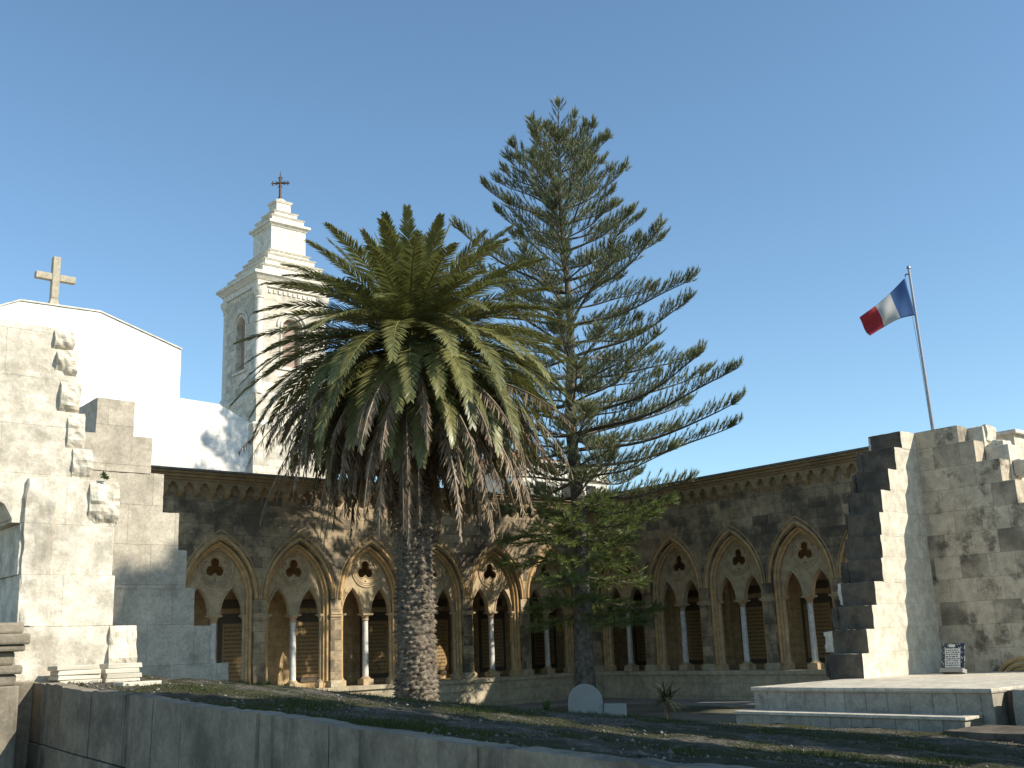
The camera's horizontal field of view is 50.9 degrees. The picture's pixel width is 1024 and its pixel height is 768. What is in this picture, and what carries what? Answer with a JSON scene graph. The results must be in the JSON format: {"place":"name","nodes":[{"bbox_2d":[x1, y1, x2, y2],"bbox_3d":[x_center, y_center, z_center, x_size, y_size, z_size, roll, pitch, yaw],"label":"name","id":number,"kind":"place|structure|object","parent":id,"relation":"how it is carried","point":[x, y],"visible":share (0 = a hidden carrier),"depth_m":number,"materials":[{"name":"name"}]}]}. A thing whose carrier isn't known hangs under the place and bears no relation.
{"place":"outdoors","nodes":[
{"label":"outdoors","id":0,"kind":"place"},
{"bbox_2d":[0,0,1023,490],"label":"sky","id":1,"kind":"structure","parent":0,"point":[802,154],"materials":[{"name":"blue"}]},
{"bbox_2d":[49,675,1023,767],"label":"gravel bed","id":2,"kind":"object","parent":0,"point":[688,733],"visible":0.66,"depth_m":10.14,"materials":[{"name":"gravel"}]},
{"bbox_2d":[0,320,136,681],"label":"ruined wall","id":3,"kind":"structure","parent":2,"relation":"on","point":[58,514],"depth_m":10.80,"materials":[{"name":"stone"}]},
{"bbox_2d":[99,471,109,479],"bbox_3d":[-4.219,0.947,11.127,0.138,0.092,0.136,1,-14,-14],"label":"garden weed","id":4,"kind":"object","parent":3,"relation":"on","point":[103,476],"visible":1,"depth_m":11.12,"materials":[{"name":"green plant"}]},
{"bbox_2d":[53,679,101,683],"bbox_3d":[-4.163,2.855,10.313,0.414,0.042,0.247,9,-18,-39],"label":"stone slab","id":5,"kind":"object","parent":2,"relation":"on","point":[82,680],"depth_m":10.23,"materials":[{"name":"beige stone"}]},
{"bbox_2d":[48,674,100,680],"bbox_3d":[-4.184,2.807,10.301,0.417,0.042,0.253,9,-18,-39],"label":"stone slab","id":6,"kind":"object","parent":5,"relation":"on","point":[75,677],"depth_m":10.21,"materials":[{"name":"beige stone"}]},
{"bbox_2d":[50,669,100,675],"bbox_3d":[-4.183,2.765,10.320,0.414,0.042,0.261,9,-18,-39],"label":"stone slab","id":7,"kind":"object","parent":6,"relation":"on","point":[75,672],"depth_m":10.22,"materials":[{"name":"beige stone"}]},
{"bbox_2d":[47,664,98,670],"bbox_3d":[-4.204,2.718,10.314,0.408,0.042,0.250,9,-18,-39],"label":"stone slab","id":8,"kind":"object","parent":7,"relation":"on","point":[69,667],"depth_m":10.22,"materials":[{"name":"beige stone"}]},
{"bbox_2d":[102,678,139,681],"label":"stone slab","id":9,"kind":"object","parent":2,"relation":"on","point":[121,679],"depth_m":10.45,"materials":[{"name":"beige stone"}]},
{"bbox_2d":[101,673,141,678],"bbox_3d":[-3.843,2.862,10.556,0.352,0.045,0.248,9,-18,-39],"label":"stone slab","id":10,"kind":"object","parent":9,"relation":"on","point":[119,675],"depth_m":10.46,"materials":[{"name":"beige stone"}]},
{"bbox_2d":[101,668,138,673],"bbox_3d":[-3.857,2.813,10.559,0.351,0.045,0.249,9,-18,-39],"label":"stone slab","id":11,"kind":"object","parent":10,"relation":"on","point":[119,670],"depth_m":10.46,"materials":[{"name":"beige stone"}]},
{"bbox_2d":[99,662,141,668],"bbox_3d":[-3.845,2.769,10.582,0.341,0.045,0.251,9,-18,-39],"label":"stone slab","id":12,"kind":"object","parent":11,"relation":"on","point":[118,665],"depth_m":10.49,"materials":[{"name":"beige stone"}]},
{"bbox_2d":[113,680,161,685],"bbox_3d":[-3.592,2.877,10.318,0.204,0.050,0.406,-14,-18,41],"label":"stone slab","id":13,"kind":"object","parent":2,"relation":"on","point":[140,683],"depth_m":10.24,"materials":[{"name":"beige stone"}]},
{"bbox_2d":[79,397,228,680],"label":"stepped buttress","id":14,"kind":"structure","parent":2,"relation":"on","point":[153,599],"depth_m":13.69,"materials":[{"name":"stone"}]},
{"bbox_2d":[537,697,556,710],"bbox_3d":[0.485,4.398,14.746,0.429,0.271,0.356,9,-18,-39],"label":"garden weed","id":15,"kind":"object","parent":2,"relation":"on","point":[546,705],"visible":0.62,"depth_m":14.72,"materials":[{"name":"green plant"}]},
{"bbox_2d":[71,673,1023,767],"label":"moss","id":16,"kind":"object","parent":2,"relation":"on","point":[428,728],"visible":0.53,"depth_m":9.41,"materials":[{"name":"green plant"}]},
{"bbox_2d":[568,684,626,715],"bbox_3d":[1.171,4.554,15.017,0.840,0.720,0.190,-2,-14,0],"label":"marker stone","id":17,"kind":"object","parent":2,"relation":"on","point":[584,698],"visible":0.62,"depth_m":15.02,"materials":[{"name":"white stone"}]},
{"bbox_2d":[943,724,1023,742],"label":"stone ledge","id":18,"kind":"object","parent":2,"relation":"on","point":[1010,733],"visible":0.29,"depth_m":15.34,"materials":[{"name":"black stone"}]},
{"bbox_2d":[500,698,754,708],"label":"path","id":19,"kind":"structure","parent":0,"point":[730,703],"depth_m":34.99,"materials":[{"name":"grey stone"}]},
{"bbox_2d":[529,704,754,722],"bbox_3d":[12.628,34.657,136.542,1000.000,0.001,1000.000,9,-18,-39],"label":"courtyard ground","id":20,"kind":"structure","parent":0,"point":[719,714],"depth_m":30.84,"materials":[{"name":"grey gravel"}]},
{"bbox_2d":[0,622,33,767],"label":"moulded pilaster","id":21,"kind":"object","parent":20,"relation":"on","point":[15,706],"visible":1,"depth_m":9.75,"materials":[{"name":"stone"}]},
{"bbox_2d":[0,299,247,471],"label":"church","id":22,"kind":"structure","parent":20,"relation":"on","point":[118,359],"depth_m":37.03,"materials":[{"name":"white paint"}]},
{"bbox_2d":[34,256,75,303],"bbox_3d":[-15.430,-3.319,36.322,1.300,2.000,0.392,9,-18,-39],"label":"stone cross","id":23,"kind":"object","parent":22,"relation":"on","point":[54,277],"visible":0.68,"depth_m":36.26,"materials":[{"name":"beige stone"}]},
{"bbox_2d":[216,171,329,478],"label":"bell tower","id":24,"kind":"structure","parent":20,"relation":"on","point":[279,232],"depth_m":55.75,"materials":[{"name":"paint"}]},
{"bbox_2d":[241,320,296,369],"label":"blind window","id":25,"kind":"structure","parent":24,"relation":"in","point":[287,322],"depth_m":55.92,"materials":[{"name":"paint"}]},
{"bbox_2d":[151,465,619,705],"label":"cloister wing","id":26,"kind":"structure","parent":20,"relation":"on","point":[271,573],"depth_m":34.16,"materials":[{"name":"beige stone"}]},
{"bbox_2d":[217,600,241,681],"bbox_3d":[-8.639,8.121,33.794,1.250,2.630,0.057,9,-18,-39],"label":"prayer tablet","id":27,"kind":"object","parent":26,"relation":"attached to","point":[229,637],"visible":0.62,"depth_m":33.64,"materials":[{"name":"tile"}]},
{"bbox_2d":[296,600,318,681],"bbox_3d":[-6.665,8.439,35.416,1.250,2.630,0.057,9,-18,-39],"label":"prayer tablet","id":28,"kind":"object","parent":26,"relation":"attached to","point":[307,647],"visible":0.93,"depth_m":35.31,"materials":[{"name":"tile"}]},
{"bbox_2d":[360,599,388,677],"bbox_3d":[-4.691,8.757,37.039,1.250,2.630,0.057,9,-18,-39],"label":"prayer tablet","id":29,"kind":"object","parent":26,"relation":"attached to","point":[378,654],"visible":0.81,"depth_m":37.02,"materials":[{"name":"tile"}]},
{"bbox_2d":[434,599,450,673],"bbox_3d":[-2.717,9.074,38.661,1.250,2.630,0.057,9,-18,-39],"label":"prayer tablet","id":30,"kind":"object","parent":26,"relation":"attached to","point":[442,634],"visible":0.47,"depth_m":38.80,"materials":[{"name":"tile"}]},
{"bbox_2d":[478,599,505,671],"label":"prayer tablet","id":31,"kind":"object","parent":26,"relation":"attached to","point":[499,638],"visible":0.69,"depth_m":40.22,"materials":[{"name":"tile"}]},
{"bbox_2d":[530,599,556,668],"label":"prayer tablet","id":32,"kind":"object","parent":26,"relation":"attached to","point":[538,651],"visible":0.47,"depth_m":41.73,"materials":[{"name":"tile"}]},
{"bbox_2d":[26,681,754,767],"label":"garden wall","id":33,"kind":"structure","parent":20,"relation":"on","point":[73,725],"depth_m":7.04,"materials":[{"name":"concrete"}]},
{"bbox_2d":[228,204,580,701],"bbox_3d":[-2.841,2.139,29.068,9.537,13.906,9.700,-2,-14,-1],"label":"palm tree","id":34,"kind":"object","parent":20,"relation":"on","point":[412,413],"visible":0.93,"depth_m":27.63,"materials":[{"name":"green plant"}]},
{"bbox_2d":[458,454,612,496],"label":"rendered house","id":35,"kind":"structure","parent":20,"relation":"on","point":[596,485],"depth_m":56.39,"materials":[{"name":"paint"}]},
{"bbox_2d":[561,483,570,496],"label":"window","id":36,"kind":"structure","parent":35,"relation":"in","point":[568,488],"depth_m":56.56,"materials":[{"name":"grey glass"}]},
{"bbox_2d":[586,486,595,495],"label":"window","id":37,"kind":"structure","parent":35,"relation":"in","point":[590,490],"depth_m":57.69,"materials":[{"name":"grey glass"}]},
{"bbox_2d":[449,96,746,687],"bbox_3d":[2.428,0.351,36.202,9.776,20.383,10.199,2,-14,-18],"label":"araucaria tree","id":38,"kind":"object","parent":20,"relation":"on","point":[584,555],"visible":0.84,"depth_m":34.63,"materials":[{"name":"green plant"}]},
{"bbox_2d":[644,681,688,718],"bbox_3d":[3.019,6.387,20.901,1.006,1.387,0.894,-4,-14,9],"label":"yucca plant","id":39,"kind":"object","parent":20,"relation":"on","point":[665,697],"visible":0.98,"depth_m":20.88,"materials":[{"name":"green plant"}]},
{"bbox_2d":[558,446,868,699],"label":"cloister wing","id":40,"kind":"structure","parent":20,"relation":"on","point":[721,543],"depth_m":35.65,"materials":[{"name":"beige stone"}]},
{"bbox_2d":[632,595,646,664],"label":"prayer tablet","id":41,"kind":"object","parent":40,"relation":"attached to","point":[639,645],"visible":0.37,"depth_m":41.32,"materials":[{"name":"tile"}]},
{"bbox_2d":[685,590,703,663],"bbox_3d":[6.770,8.863,39.268,0.057,2.630,1.250,9,-18,-39],"label":"prayer tablet","id":42,"kind":"object","parent":40,"relation":"attached to","point":[694,632],"visible":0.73,"depth_m":39.34,"materials":[{"name":"tile"}]},
{"bbox_2d":[739,585,766,662],"bbox_3d":[8.431,8.336,37.351,0.057,2.630,1.250,9,-18,-39],"label":"prayer tablet","id":43,"kind":"object","parent":40,"relation":"attached to","point":[756,630],"visible":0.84,"depth_m":37.29,"materials":[{"name":"tile"}]},
{"bbox_2d":[800,580,834,662],"bbox_3d":[10.092,7.810,35.433,0.057,2.630,1.250,9,-18,-39],"label":"prayer tablet","id":44,"kind":"object","parent":40,"relation":"attached to","point":[822,604],"visible":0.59,"depth_m":35.40,"materials":[{"name":"tile"}]},
{"bbox_2d":[1006,688,1023,725],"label":"stone kerb block","id":45,"kind":"structure","parent":20,"relation":"on","point":[1015,701],"depth_m":16.49,"materials":[{"name":"black stone"}]},
{"bbox_2d":[733,671,1023,731],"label":"stone terrace","id":46,"kind":"structure","parent":0,"point":[934,702],"depth_m":18.30,"materials":[{"name":"beige stone"}]},
{"bbox_2d":[824,431,940,679],"bbox_3d":[7.994,3.895,23.920,3.256,5.824,1.061,9,-18,-39],"label":"stone buttress","id":47,"kind":"object","parent":46,"relation":"on","point":[885,619],"visible":0.96,"depth_m":23.65,"materials":[{"name":"stone"}]},
{"bbox_2d":[939,643,966,673],"bbox_3d":[9.249,5.766,22.598,0.276,0.621,0.525,9,-18,-39],"label":"tile plaque","id":48,"kind":"object","parent":46,"relation":"on","point":[952,658],"visible":1,"depth_m":22.60,"materials":[{"name":"tile"}]},
{"bbox_2d":[914,425,1023,670],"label":"ruined wall","id":49,"kind":"structure","parent":46,"relation":"on","point":[972,484],"depth_m":23.80,"materials":[{"name":"stone"}]},
{"bbox_2d":[905,265,934,429],"bbox_3d":[9.679,-0.601,25.412,0.402,4.597,0.137,9,-18,-39],"label":"flagpole","id":50,"kind":"object","parent":49,"relation":"on","point":[926,387],"visible":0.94,"depth_m":25.42,"materials":[{"name":"metal"}]},
{"bbox_2d":[859,278,914,334],"bbox_3d":[8.951,-1.842,25.737,1.271,1.360,0.153,-6,-14,15],"label":"flag","id":51,"kind":"object","parent":50,"relation":"attached to","point":[895,304],"visible":1,"depth_m":25.71,"materials":[{"name":"multicoloured fabric"}]},
{"bbox_2d":[995,429,1023,479],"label":"parapet block","id":52,"kind":"structure","parent":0,"point":[1014,436],"depth_m":25.25,"materials":[{"name":"stone"}]}
]}

